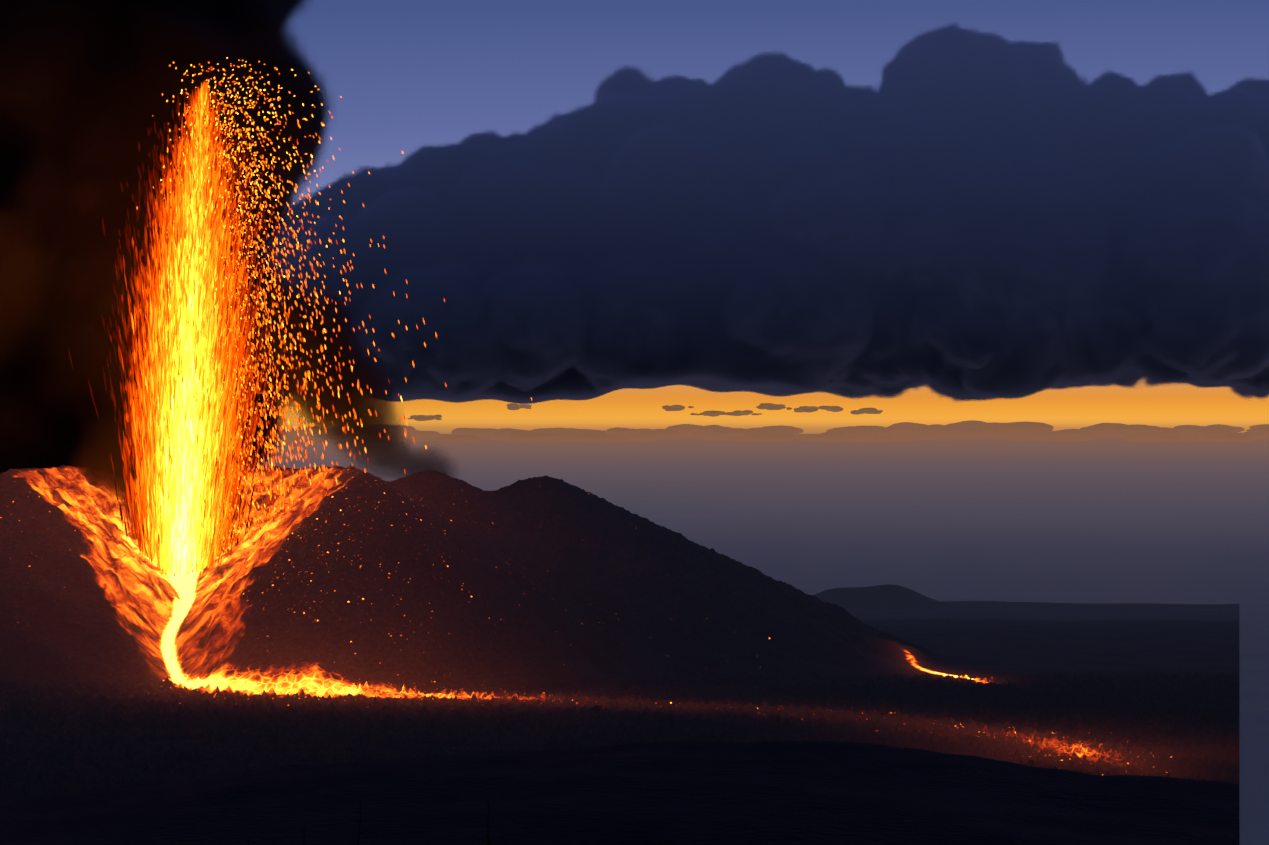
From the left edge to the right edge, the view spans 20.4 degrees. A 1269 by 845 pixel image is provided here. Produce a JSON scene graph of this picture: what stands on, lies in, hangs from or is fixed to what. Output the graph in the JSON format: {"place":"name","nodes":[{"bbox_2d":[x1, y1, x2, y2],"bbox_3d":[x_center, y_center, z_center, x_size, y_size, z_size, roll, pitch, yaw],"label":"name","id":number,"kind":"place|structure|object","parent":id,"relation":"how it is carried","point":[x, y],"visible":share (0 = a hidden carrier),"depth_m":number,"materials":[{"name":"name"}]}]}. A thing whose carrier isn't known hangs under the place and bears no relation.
{"place":"outdoors","nodes":[
{"label":"outdoors","id":0,"kind":"place"},
{"bbox_2d":[0,465,1239,844],"bbox_3d":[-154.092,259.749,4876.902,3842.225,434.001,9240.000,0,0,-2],"label":"ground","id":1,"kind":"structure","parent":0,"point":[434,657],"depth_m":2680.85,"materials":[{"name":"black stone"}]},
{"bbox_2d":[68,82,293,577],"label":"lava fountain streaks","id":2,"kind":"object","parent":1,"relation":"on","point":[172,511],"visible":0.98,"depth_m":2971.80,"materials":[{"name":"orange liquid"}]},
{"bbox_2d":[166,110,223,484],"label":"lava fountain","id":3,"kind":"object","parent":1,"relation":"on","point":[206,297],"depth_m":2975.27,"materials":[{"name":"orange liquid"}]},
{"bbox_2d":[137,57,531,575],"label":"lava sparks","id":4,"kind":"object","parent":1,"relation":"on","point":[260,467],"visible":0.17,"depth_m":2986.31},
{"bbox_2d":[347,800,374,844],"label":"tree","id":5,"kind":"object","parent":1,"relation":"on","point":[359,828],"visible":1,"depth_m":869.23,"materials":[{"name":"black plant"}]},
{"bbox_2d":[470,798,494,844],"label":"tree","id":6,"kind":"object","parent":1,"relation":"on","point":[487,833],"visible":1,"depth_m":878.98,"materials":[{"name":"black plant"}]},
{"bbox_2d":[0,0,1268,518],"label":"sky","id":7,"kind":"structure","parent":0,"point":[1055,213],"materials":[{"name":"blue"}]},
{"bbox_2d":[407,403,882,420],"bbox_3d":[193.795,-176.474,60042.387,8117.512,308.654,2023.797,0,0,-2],"label":"cloud","id":8,"kind":"structure","parent":0,"point":[766,406],"depth_m":59734.08,"materials":[{"name":"grey"}]},
{"bbox_2d":[249,434,1268,844],"bbox_3d":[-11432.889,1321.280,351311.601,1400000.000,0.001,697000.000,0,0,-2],"label":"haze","id":9,"kind":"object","parent":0,"point":[1101,520],"depth_m":17903.78,"materials":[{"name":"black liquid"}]},
{"bbox_2d":[274,420,1268,441],"bbox_3d":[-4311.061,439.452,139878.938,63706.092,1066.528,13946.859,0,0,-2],"label":"cloud","id":10,"kind":"structure","parent":0,"point":[1013,431],"depth_m":137752.53,"materials":[{"name":"grey"}]}
]}

